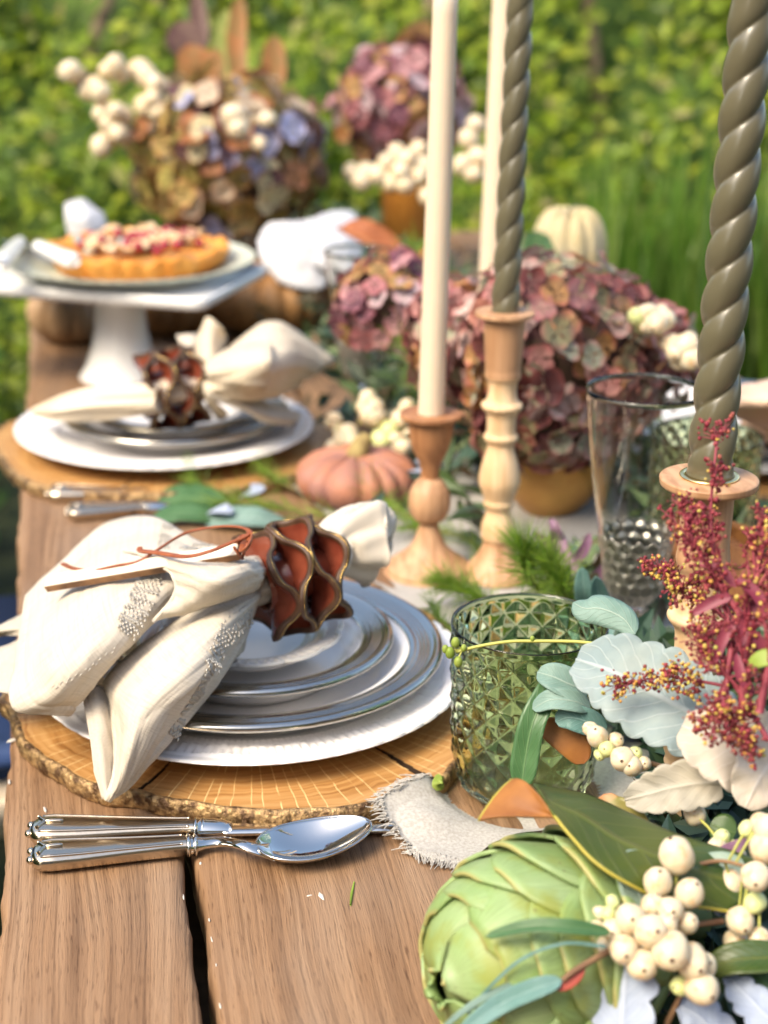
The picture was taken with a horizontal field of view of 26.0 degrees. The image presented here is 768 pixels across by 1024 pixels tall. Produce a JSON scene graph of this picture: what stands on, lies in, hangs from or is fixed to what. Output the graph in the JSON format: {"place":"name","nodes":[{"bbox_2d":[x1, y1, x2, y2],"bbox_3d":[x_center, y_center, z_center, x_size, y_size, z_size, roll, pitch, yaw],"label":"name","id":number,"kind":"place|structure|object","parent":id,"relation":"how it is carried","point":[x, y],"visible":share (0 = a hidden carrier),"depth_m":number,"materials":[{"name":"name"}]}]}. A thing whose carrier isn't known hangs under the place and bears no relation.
{"place":"outdoors","nodes":[
{"label":"outdoors","id":0,"kind":"place"},
{"bbox_2d":[0,467,20,936],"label":"ground","id":1,"kind":"structure","parent":0,"point":[10,513],"depth_m":3.62,"materials":[{"name":"plant"}]},
{"bbox_2d":[0,595,17,837],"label":"dining chair","id":2,"kind":"object","parent":1,"relation":"on","point":[8,607],"depth_m":1.70,"materials":[{"name":"blue fabric"}]},
{"bbox_2d":[0,231,755,1023],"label":"dining table","id":3,"kind":"object","parent":1,"relation":"on","point":[224,935],"visible":0.15,"depth_m":0.95,"materials":[{"name":"brown wood"}]},
{"bbox_2d":[26,298,93,342],"bbox_3d":[-0.417,-0.278,2.230,0.122,0.098,0.121,-3,20,-10],"label":"pumpkin","id":4,"kind":"object","parent":3,"relation":"on","point":[62,321],"visible":0.48,"depth_m":2.19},
{"bbox_2d":[0,264,266,386],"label":"cake stand","id":5,"kind":"object","parent":3,"relation":"on","point":[120,338],"visible":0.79,"depth_m":2.01,"materials":[{"name":"white ceramic"}]},
{"bbox_2d":[64,198,106,234],"bbox_3d":[-0.407,-0.399,2.280,0.058,0.052,0.068,-3,20,-10],"label":"linen napkin","id":6,"kind":"object","parent":5,"relation":"on","point":[81,215],"visible":0.77,"depth_m":2.27,"materials":[{"name":"grey"}]},
{"bbox_2d":[9,239,256,288],"bbox_3d":[-0.308,-0.304,2.040,0.305,0.020,0.305,-3,20,-10],"label":"serving platter","id":7,"kind":"object","parent":5,"relation":"on","point":[29,261],"visible":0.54,"depth_m":1.98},
{"bbox_2d":[47,222,229,280],"bbox_3d":[-0.299,-0.323,2.039,0.221,0.044,0.221,-3,20,-10],"label":"pumpkin tart","id":8,"kind":"object","parent":7,"relation":"on","point":[149,251],"visible":0.98,"depth_m":1.99,"materials":[{"name":"food"}]},
{"bbox_2d":[64,501,212,520],"bbox_3d":[-0.230,-0.004,1.585,0.145,0.016,0.026,-3,20,-10],"label":"table knife","id":9,"kind":"object","parent":3,"relation":"on","point":[81,511],"visible":0.9,"depth_m":1.57,"materials":[{"name":"silver metal"}]},
{"bbox_2d":[0,410,333,501],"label":"wood slice mat","id":10,"kind":"object","parent":3,"relation":"on","point":[28,471],"visible":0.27,"depth_m":1.67,"materials":[{"name":"brown wood"}]},
{"bbox_2d":[13,396,313,470],"bbox_3d":[-0.232,-0.086,1.770,0.315,0.020,0.315,-3,20,-10],"label":"charger plate","id":11,"kind":"object","parent":10,"relation":"on","point":[59,441],"visible":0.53,"depth_m":1.70,"materials":[{"name":"white ceramic"}]},
{"bbox_2d":[63,382,288,453],"bbox_3d":[-0.220,-0.097,1.769,0.240,0.028,0.240,-3,20,-10],"label":"silver rimmed plate","id":12,"kind":"object","parent":11,"relation":"on","point":[230,435],"visible":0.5,"depth_m":1.70,"materials":[{"name":"metal"}]},
{"bbox_2d":[97,401,253,438],"bbox_3d":[-0.220,-0.103,1.766,0.184,0.026,0.184,-3,20,-10],"label":"silver rimmed plate","id":13,"kind":"object","parent":12,"relation":"on","point":[138,426],"visible":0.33,"depth_m":1.71,"materials":[{"name":"white ceramic"}]},
{"bbox_2d":[31,317,335,425],"bbox_3d":[-0.219,-0.149,1.731,0.285,0.101,0.246,5,20,12],"label":"linen napkin","id":14,"kind":"object","parent":12,"relation":"on","point":[248,372],"visible":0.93,"depth_m":1.67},
{"bbox_2d":[132,344,211,430],"bbox_3d":[-0.214,-0.126,1.685,0.070,0.090,0.088,-6,20,-17],"label":"seed pod","id":15,"kind":"object","parent":14,"relation":"on","point":[170,366],"visible":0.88,"depth_m":1.67,"materials":[{"name":"plant"}]},
{"bbox_2d":[145,307,210,335],"bbox_3d":[-0.292,-0.292,2.278,0.130,0.096,0.129,-3,20,-10],"label":"pumpkin","id":16,"kind":"object","parent":3,"relation":"on","point":[164,322],"visible":0.37,"depth_m":2.23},
{"bbox_2d":[158,483,227,508],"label":"scattered leaf","id":17,"kind":"object","parent":3,"relation":"on","point":[185,493],"visible":0.7,"depth_m":1.61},
{"bbox_2d":[26,815,372,871],"bbox_3d":[-0.109,0.204,0.998,0.208,0.017,0.048,-2,20,-8],"label":"table spoon","id":18,"kind":"object","parent":3,"relation":"on","point":[310,840],"visible":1,"depth_m":1.00,"materials":[{"name":"silver metal"}]},
{"bbox_2d":[25,814,397,843],"bbox_3d":[-0.102,0.194,1.030,0.235,0.015,0.025,-1,20,-3],"label":"table knife","id":19,"kind":"object","parent":3,"relation":"on","point":[48,826],"visible":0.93,"depth_m":1.02,"materials":[{"name":"silver metal"}]},
{"bbox_2d":[172,223,261,259],"bbox_3d":[-0.237,-0.390,2.549,0.173,0.100,0.173,-3,20,-10],"label":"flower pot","id":20,"kind":"object","parent":3,"relation":"on","point":[252,244],"visible":0.15,"depth_m":2.47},
{"bbox_2d":[127,59,327,242],"bbox_3d":[-0.232,-0.536,2.497,0.304,0.281,0.276,-3,20,-10],"label":"hydrangea bloom","id":21,"kind":"object","parent":20,"relation":"in","point":[194,167],"visible":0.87,"depth_m":2.42,"materials":[{"name":"multicoloured plant"}]},
{"bbox_2d":[58,54,170,157],"bbox_3d":[-0.384,-0.575,2.442,0.177,0.187,0.108,-3,20,-10],"label":"snowberry sprig","id":22,"kind":"object","parent":21,"relation":"on","point":[114,120],"visible":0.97,"depth_m":2.41,"materials":[{"name":"white"}]},
{"bbox_2d":[166,0,323,176],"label":"foliage spray","id":23,"kind":"object","parent":21,"relation":"on","point":[187,42],"visible":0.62,"depth_m":2.55,"materials":[{"name":"orange plant"}]},
{"bbox_2d":[220,103,276,152],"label":"snowberry sprig","id":24,"kind":"object","parent":21,"relation":"on","point":[234,117],"visible":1,"depth_m":2.32,"materials":[{"name":"white"}]},
{"bbox_2d":[0,609,457,821],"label":"wood slice mat","id":25,"kind":"object","parent":3,"relation":"on","point":[52,747],"visible":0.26,"depth_m":1.08,"materials":[{"name":"brown wood"}]},
{"bbox_2d":[53,620,451,765],"bbox_3d":[-0.095,0.117,1.201,0.309,0.020,0.309,-3,20,-10],"label":"charger plate","id":26,"kind":"object","parent":25,"relation":"on","point":[428,700],"visible":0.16,"depth_m":1.10,"materials":[{"name":"white ceramic"}]},
{"bbox_2d":[96,579,442,733],"bbox_3d":[-0.094,0.105,1.197,0.273,0.030,0.273,-3,20,-10],"label":"silver rimmed plate","id":27,"kind":"object","parent":26,"relation":"on","point":[407,664],"visible":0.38,"depth_m":1.14,"materials":[{"name":"white ceramic"}]},
{"bbox_2d":[117,591,393,704],"bbox_3d":[-0.094,0.098,1.194,0.202,0.030,0.202,-3,20,-10],"label":"silver rimmed plate","id":28,"kind":"object","parent":27,"relation":"on","point":[363,644],"visible":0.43,"depth_m":1.17,"materials":[{"name":"white ceramic"}]},
{"bbox_2d":[157,616,342,670],"bbox_3d":[-0.095,0.089,1.190,0.133,0.017,0.133,-3,20,-10],"label":"scalloped side plate","id":29,"kind":"object","parent":28,"relation":"on","point":[263,651],"visible":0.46,"depth_m":1.17,"materials":[{"name":"white ceramic"}]},
{"bbox_2d":[0,500,396,801],"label":"linen napkin","id":30,"kind":"object","parent":29,"relation":"on","point":[65,651],"visible":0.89,"depth_m":1.08,"materials":[{"name":"white fabric"}]},
{"bbox_2d":[44,543,240,591],"bbox_3d":[-0.161,0.037,1.112,0.139,0.044,0.012,4,20,11],"label":"wooden name stick","id":31,"kind":"object","parent":30,"relation":"on","point":[93,576],"visible":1,"depth_m":1.11,"materials":[{"name":"brown wood"}]},
{"bbox_2d":[60,525,252,569],"bbox_3d":[-0.160,0.030,1.125,0.166,0.056,0.062,7,20,17],"label":"leather cord","id":32,"kind":"object","parent":30,"relation":"on","point":[248,538],"visible":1,"depth_m":1.10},
{"bbox_2d":[231,514,353,641],"bbox_3d":[-0.064,0.045,1.165,0.067,0.087,0.085,-11,23,-30],"label":"napkin ring","id":33,"kind":"object","parent":30,"relation":"on","point":[306,559],"visible":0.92,"depth_m":1.15,"materials":[{"name":"red wood"}]},
{"bbox_2d":[204,506,284,525],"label":"scattered leaf","id":34,"kind":"object","parent":3,"relation":"on","point":[251,515],"visible":0.81,"depth_m":1.55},
{"bbox_2d":[209,259,330,332],"bbox_3d":[-0.149,-0.311,2.294,0.204,0.122,0.206,-3,20,-10],"label":"pumpkin","id":35,"kind":"object","parent":3,"relation":"on","point":[236,311],"visible":0.28,"depth_m":2.21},
{"bbox_2d":[257,210,361,289],"bbox_3d":[-0.096,-0.356,2.253,0.150,0.083,0.149,-3,20,-10],"label":"linen napkin","id":36,"kind":"object","parent":35,"relation":"on","point":[291,253],"visible":0.74,"depth_m":2.21,"materials":[{"name":"grey"}]},
{"bbox_2d":[324,244,393,417],"bbox_3d":[-0.029,-0.205,1.901,0.079,0.188,0.079,-3,20,-10],"label":"footed glass","id":37,"kind":"object","parent":3,"relation":"on","point":[339,259],"visible":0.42,"depth_m":1.89,"materials":[{"name":"clear"}]},
{"bbox_2d":[381,143,427,260],"bbox_3d":[0.039,-0.491,2.673,0.097,0.212,0.097,-3,20,-10],"label":"flower pot","id":38,"kind":"object","parent":3,"relation":"on","point":[400,211],"visible":0.12,"depth_m":2.64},
{"bbox_2d":[343,140,427,205],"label":"snowberry sprig","id":39,"kind":"object","parent":38,"relation":"in","point":[393,167],"visible":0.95,"depth_m":2.51,"materials":[{"name":"white"}]},
{"bbox_2d":[321,29,474,163],"bbox_3d":[0.028,-0.644,2.611,0.245,0.218,0.215,-3,20,-10],"label":"hydrangea bloom","id":40,"kind":"object","parent":38,"relation":"in","point":[382,102],"visible":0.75,"depth_m":2.56,"materials":[{"name":"pink plant"}]},
{"bbox_2d":[453,115,485,182],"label":"snowberry sprig","id":41,"kind":"object","parent":38,"relation":"in","point":[469,165],"visible":0.94,"depth_m":2.49,"materials":[{"name":"white"}]},
{"bbox_2d":[248,196,767,621],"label":"greenery","id":42,"kind":"object","parent":3,"relation":"on","point":[384,369],"visible":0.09,"depth_m":1.83,"materials":[{"name":"green plant"}]},
{"bbox_2d":[335,219,402,249],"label":"autumn leaf","id":43,"kind":"object","parent":42,"relation":"on","point":[365,231],"visible":0.62,"depth_m":2.11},
{"bbox_2d":[326,244,460,356],"bbox_3d":[0.011,-0.220,1.719,0.145,0.114,0.126,-3,20,-10],"label":"hydrangea bloom","id":44,"kind":"object","parent":42,"relation":"on","point":[362,293],"visible":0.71,"depth_m":1.68,"materials":[{"name":"pink plant"}]},
{"bbox_2d":[366,273,462,407],"bbox_3d":[0.028,-0.169,1.664,0.082,0.140,0.185,-8,21,-24],"label":"pine sprig","id":45,"kind":"object","parent":42,"relation":"on","point":[398,339],"visible":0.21,"depth_m":1.67,"materials":[{"name":"green"}]},
{"bbox_2d":[286,403,760,872],"bbox_3d":[0.118,0.032,1.484,0.444,0.023,1.010,-3,20,-10],"label":"table runner","id":46,"kind":"object","parent":3,"relation":"on","point":[426,819],"visible":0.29,"depth_m":1.06,"materials":[{"name":"grey fabric"}]},
{"bbox_2d":[192,465,333,518],"bbox_3d":[-0.105,-0.018,1.573,0.177,0.047,0.065,7,20,17],"label":"pine sprig","id":47,"kind":"object","parent":46,"relation":"on","point":[236,500],"visible":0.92,"depth_m":1.57,"materials":[{"name":"green"}]},
{"bbox_2d":[296,432,415,509],"bbox_3d":[-0.026,-0.042,1.616,0.119,0.070,0.119,-3,20,-10],"label":"pumpkin","id":48,"kind":"object","parent":46,"relation":"on","point":[326,473],"visible":0.87,"depth_m":1.58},
{"bbox_2d":[324,388,464,455],"bbox_3d":[0.021,-0.089,1.705,0.167,0.064,0.083,-3,20,-10],"label":"snowberry sprig","id":49,"kind":"object","parent":46,"relation":"on","point":[370,407],"visible":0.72,"depth_m":1.69,"materials":[{"name":"white"}]},
{"bbox_2d":[384,405,467,587],"bbox_3d":[0.039,-0.016,1.433,0.078,0.144,0.078,-3,20,-10],"label":"candlestick","id":50,"kind":"object","parent":46,"relation":"on","point":[429,501],"visible":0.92,"depth_m":1.42,"materials":[{"name":"brown wood"}]},
{"bbox_2d":[418,0,457,416],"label":"taper candle","id":51,"kind":"object","parent":50,"relation":"in","point":[433,353],"visible":0.99,"depth_m":1.34,"materials":[{"name":"beige wax"}]},
{"bbox_2d":[411,550,502,614],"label":"pine sprig","id":52,"kind":"object","parent":46,"relation":"on","point":[465,587],"visible":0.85,"depth_m":1.35,"materials":[{"name":"green"}]},
{"bbox_2d":[465,305,534,587],"bbox_3d":[0.099,-0.055,1.411,0.065,0.234,0.065,-3,20,-10],"label":"candlestick","id":53,"kind":"object","parent":46,"relation":"on","point":[499,472],"visible":0.88,"depth_m":1.40,"materials":[{"name":"brown wood"}]},
{"bbox_2d":[491,0,532,313],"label":"twisted candle","id":54,"kind":"object","parent":53,"relation":"on","point":[509,232],"visible":0.98,"depth_m":1.32,"materials":[{"name":"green wax"}]},
{"bbox_2d":[487,508,568,592],"bbox_3d":[0.117,0.038,1.285,0.066,0.104,0.096,19,26,41],"label":"pine sprig","id":55,"kind":"object","parent":46,"relation":"on","point":[519,541],"visible":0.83,"depth_m":1.27,"materials":[{"name":"green"}]},
{"bbox_2d":[508,524,593,599],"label":"pine sprig","id":56,"kind":"object","parent":46,"relation":"on","point":[554,571],"visible":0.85,"depth_m":1.26,"materials":[{"name":"green"}]},
{"bbox_2d":[514,449,593,516],"bbox_3d":[0.160,-0.042,1.593,0.108,0.088,0.108,-3,20,-10],"label":"copper bowl","id":57,"kind":"object","parent":46,"relation":"on","point":[558,493],"visible":0.41,"depth_m":1.55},
{"bbox_2d":[446,245,667,463],"bbox_3d":[0.157,-0.152,1.548,0.226,0.199,0.212,-3,20,-10],"label":"hydrangea bloom","id":58,"kind":"object","parent":57,"relation":"in","point":[579,332],"visible":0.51,"depth_m":1.49,"materials":[{"name":"pink plant"}]},
{"bbox_2d":[400,274,490,402],"bbox_3d":[0.081,-0.170,1.598,0.130,0.128,0.134,-3,20,-10],"label":"hydrangea bloom","id":59,"kind":"object","parent":58,"relation":"on","point":[462,288],"visible":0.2,"depth_m":1.58,"materials":[{"name":"pink plant"}]},
{"bbox_2d":[470,381,590,477],"bbox_3d":[0.155,-0.089,1.531,0.159,0.114,0.113,-3,20,-10],"label":"hydrangea bloom","id":60,"kind":"object","parent":58,"relation":"on","point":[533,442],"visible":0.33,"depth_m":1.49,"materials":[{"name":"pink plant"}]},
{"bbox_2d":[619,303,675,352],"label":"snowberry sprig","id":61,"kind":"object","parent":58,"relation":"on","point":[650,319],"visible":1,"depth_m":1.46,"materials":[{"name":"white"}]},
{"bbox_2d":[600,279,699,381],"bbox_3d":[0.232,-0.153,1.600,0.154,0.145,0.152,-3,20,-10],"label":"hydrangea bloom","id":62,"kind":"object","parent":58,"relation":"on","point":[683,324],"visible":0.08,"depth_m":1.56,"materials":[{"name":"pink plant"}]},
{"bbox_2d":[656,331,698,371],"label":"snowberry sprig","id":63,"kind":"object","parent":58,"relation":"on","point":[680,350],"visible":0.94,"depth_m":1.45,"materials":[{"name":"white"}]},
{"bbox_2d":[586,373,695,616],"bbox_3d":[0.194,0.007,1.274,0.089,0.210,0.089,-3,20,-10],"label":"footed glass","id":64,"kind":"object","parent":46,"relation":"on","point":[639,424],"visible":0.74,"depth_m":1.24,"materials":[{"name":"clear"}]},
{"bbox_2d":[602,608,767,1023],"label":"garland greenery","id":65,"kind":"object","parent":46,"relation":"on","point":[727,803],"visible":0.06,"depth_m":0.97,"materials":[{"name":"green plant"}]},
{"bbox_2d":[555,706,606,735],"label":"eucalyptus leaf","id":66,"kind":"object","parent":65,"relation":"on","point":[573,721],"visible":0.77,"depth_m":0.92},
{"bbox_2d":[532,687,589,713],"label":"eucalyptus leaf","id":67,"kind":"object","parent":66,"relation":"on","point":[574,700],"visible":1,"depth_m":0.92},
{"bbox_2d":[582,721,660,776],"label":"snowberry sprig","id":68,"kind":"object","parent":65,"relation":"on","point":[631,761],"visible":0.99,"depth_m":0.89,"materials":[{"name":"white"}]},
{"bbox_2d":[569,633,737,756],"bbox_3d":[0.143,0.097,0.886,0.100,0.047,0.042,12,23,30],"label":"dusty miller leaf","id":69,"kind":"object","parent":68,"relation":"on","point":[652,718],"visible":0.63,"depth_m":0.89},
{"bbox_2d":[600,652,721,702],"bbox_3d":[0.143,0.087,0.865,0.064,0.032,0.023,4,20,11],"label":"red flower spray","id":70,"kind":"object","parent":69,"relation":"on","point":[673,669],"visible":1,"depth_m":0.86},
{"bbox_2d":[637,554,757,650],"bbox_3d":[0.165,0.049,0.876,0.073,0.046,0.029,11,22,28],"label":"red flower spray","id":71,"kind":"object","parent":69,"relation":"on","point":[675,588],"visible":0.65,"depth_m":0.87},
{"bbox_2d":[664,942,718,1023],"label":"snowberry sprig","id":72,"kind":"object","parent":65,"relation":"on","point":[696,982],"visible":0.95,"depth_m":0.76,"materials":[{"name":"white"}]},
{"bbox_2d":[676,996,735,1023],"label":"dusty miller leaf","id":73,"kind":"object","parent":65,"relation":"on","point":[688,1011],"visible":0.86,"depth_m":0.79,"materials":[{"name":"white plant"}]},
{"bbox_2d":[700,812,767,943],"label":"snowberry sprig","id":74,"kind":"object","parent":65,"relation":"on","point":[752,876],"visible":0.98,"depth_m":0.80,"materials":[{"name":"white"}]},
{"bbox_2d":[711,939,767,977],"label":"olive leaf","id":75,"kind":"object","parent":65,"relation":"on","point":[749,956],"visible":0.75,"depth_m":0.79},
{"bbox_2d":[722,975,767,1023],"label":"dusty miller leaf","id":76,"kind":"object","parent":65,"relation":"on","point":[746,996],"visible":1,"depth_m":0.79,"materials":[{"name":"white plant"}]},
{"bbox_2d":[679,424,763,527],"bbox_3d":[0.285,-0.015,1.485,0.098,0.112,0.098,-3,20,-10],"label":"cut glass tumbler","id":77,"kind":"object","parent":46,"relation":"on","point":[748,452],"visible":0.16,"depth_m":1.45,"materials":[{"name":"green"}]},
{"bbox_2d":[449,593,608,804],"bbox_3d":[0.092,0.125,1.074,0.101,0.118,0.101,-3,20,-10],"label":"cut glass tumbler","id":78,"kind":"object","parent":3,"relation":"on","point":[493,687],"visible":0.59,"depth_m":1.05,"materials":[{"name":"green"}]},
{"bbox_2d":[571,595,638,633],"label":"eucalyptus leaf","id":79,"kind":"object","parent":78,"relation":"on","point":[609,612],"visible":1,"depth_m":0.99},
{"bbox_2d":[510,683,551,783],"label":"strap leaf","id":80,"kind":"object","parent":3,"relation":"on","point":[527,743],"visible":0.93,"depth_m":0.92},
{"bbox_2d":[543,717,590,764],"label":"magnolia leaf","id":81,"kind":"object","parent":80,"relation":"attached to","point":[572,746],"visible":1,"depth_m":0.94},
{"bbox_2d":[418,824,712,1023],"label":"artichoke","id":82,"kind":"object","parent":3,"relation":"on","point":[551,871],"visible":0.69,"depth_m":0.79,"materials":[{"name":"green"}]},
{"bbox_2d":[485,918,610,938],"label":"strap leaf","id":83,"kind":"object","parent":82,"relation":"on","point":[561,926],"visible":1,"depth_m":0.77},
{"bbox_2d":[478,778,767,912],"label":"magnolia leaf","id":84,"kind":"object","parent":82,"relation":"on","point":[604,836],"visible":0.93,"depth_m":0.82,"materials":[{"name":"green"}]},
{"bbox_2d":[623,759,722,813],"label":"dusty miller leaf","id":85,"kind":"object","parent":84,"relation":"on","point":[677,786],"visible":0.92,"depth_m":0.86,"materials":[{"name":"beige plant"}]},
{"bbox_2d":[731,725,767,810],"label":"dusty miller leaf","id":86,"kind":"object","parent":84,"relation":"on","point":[749,787],"visible":0.84,"depth_m":0.83,"materials":[{"name":"white plant"}]},
{"bbox_2d":[677,699,767,792],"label":"dusty miller leaf","id":87,"kind":"object","parent":86,"relation":"on","point":[715,763],"visible":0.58,"depth_m":0.85,"materials":[{"name":"white plant"}]},
{"bbox_2d":[682,631,766,770],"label":"red flower spray","id":88,"kind":"object","parent":87,"relation":"on","point":[744,738],"visible":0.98,"depth_m":0.81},
{"bbox_2d":[692,559,765,693],"bbox_3d":[0.173,0.055,0.827,0.025,0.052,0.054,-10,22,-27],"label":"crimson foliage","id":89,"kind":"object","parent":88,"relation":"attached to","point":[714,601],"visible":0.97,"depth_m":0.82,"materials":[{"name":"red plant"}]},
{"bbox_2d":[674,607,767,741],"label":"red flower spray","id":90,"kind":"object","parent":89,"relation":"attached to","point":[696,631],"visible":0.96,"depth_m":0.83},
{"bbox_2d":[682,412,765,654],"bbox_3d":[0.167,0.012,0.840,0.035,0.116,0.061,-3,20,-10],"label":"red flower spray","id":91,"kind":"object","parent":90,"relation":"attached to","point":[714,469],"visible":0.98,"depth_m":0.84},
{"bbox_2d":[657,488,741,615],"bbox_3d":[0.158,0.018,0.838,0.035,0.059,0.046,-3,20,-10],"label":"red flower spray","id":92,"kind":"object","parent":91,"relation":"attached to","point":[690,539],"visible":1,"depth_m":0.84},
{"bbox_2d":[703,500,767,722],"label":"red flower spray","id":93,"kind":"object","parent":89,"relation":"attached to","point":[759,554],"visible":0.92,"depth_m":0.82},
{"bbox_2d":[591,937,658,1023],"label":"dusty miller leaf","id":94,"kind":"object","parent":82,"relation":"on","point":[636,997],"visible":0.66,"depth_m":0.78,"materials":[{"name":"white plant"}]},
{"bbox_2d":[591,836,723,980],"bbox_3d":[0.127,0.185,0.786,0.051,0.049,0.068,11,22,27],"label":"snowberry sprig","id":95,"kind":"object","parent":82,"relation":"on","point":[657,924],"visible":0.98,"depth_m":0.77,"materials":[{"name":"white"}]},
{"bbox_2d":[659,463,759,819],"bbox_3d":[0.178,0.097,0.961,0.066,0.249,0.066,-3,20,-10],"label":"candlestick","id":96,"kind":"object","parent":3,"relation":"on","point":[745,485],"visible":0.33,"depth_m":0.92,"materials":[{"name":"brown wood"}]},
{"bbox_2d":[686,0,767,480],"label":"twisted candle","id":97,"kind":"object","parent":96,"relation":"on","point":[725,299],"visible":0.98,"depth_m":0.87,"materials":[{"name":"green wax"}]},
{"bbox_2d":[757,474,767,500],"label":"wood slice mat","id":98,"kind":"object","parent":3,"relation":"on","point":[763,489],"depth_m":1.64,"materials":[{"name":"brown wood"}]},
{"bbox_2d":[761,460,767,473],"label":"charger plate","id":99,"kind":"object","parent":98,"relation":"on","point":[764,467],"visible":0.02,"depth_m":1.65,"materials":[{"name":"white ceramic"}]},
{"bbox_2d":[687,378,767,459],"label":"silver rimmed plate","id":100,"kind":"object","parent":99,"relation":"on","point":[765,456],"visible":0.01,"depth_m":1.70,"materials":[{"name":"white ceramic"}]},
{"bbox_2d":[736,379,767,444],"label":"linen napkin","id":101,"kind":"object","parent":100,"relation":"on","point":[752,412],"visible":0.76,"depth_m":1.54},
{"bbox_2d":[0,0,767,421],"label":"hedge","id":102,"kind":"object","parent":1,"relation":"on","point":[620,64],"visible":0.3,"depth_m":4.71,"materials":[{"name":"green plant"}]},
{"bbox_2d":[462,975,561,1023],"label":"teal leaf","id":103,"kind":"object","parent":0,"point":[502,1003],"visible":1,"depth_m":0.77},
{"bbox_2d":[529,107,767,380],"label":"tall grass","id":104,"kind":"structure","parent":0,"point":[632,247],"depth_m":4.17,"materials":[{"name":"plant"}]},
{"bbox_3d":[0.115,-0.160,1.826,0.078,0.155,0.078,-3,20,-10],"label":"candlestick","id":105,"kind":"object","parent":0,"visible":0},
{"bbox_2d":[479,0,507,279],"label":"taper candle","id":106,"kind":"object","parent":105,"relation":"in","point":[495,104],"visible":0.46,"depth_m":1.73,"materials":[{"name":"beige wax"}]},
{"bbox_3d":[0.227,-0.221,2.090,0.128,0.093,0.128,-3,20,-10],"label":"crate","id":107,"kind":"object","parent":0,"visible":0},
{"bbox_2d":[534,206,606,281],"bbox_3d":[0.228,-0.319,2.055,0.091,0.112,0.094,-3,20,-10],"label":"pumpkin","id":108,"kind":"object","parent":107,"relation":"on","point":[580,231],"visible":0.46,"depth_m":2.02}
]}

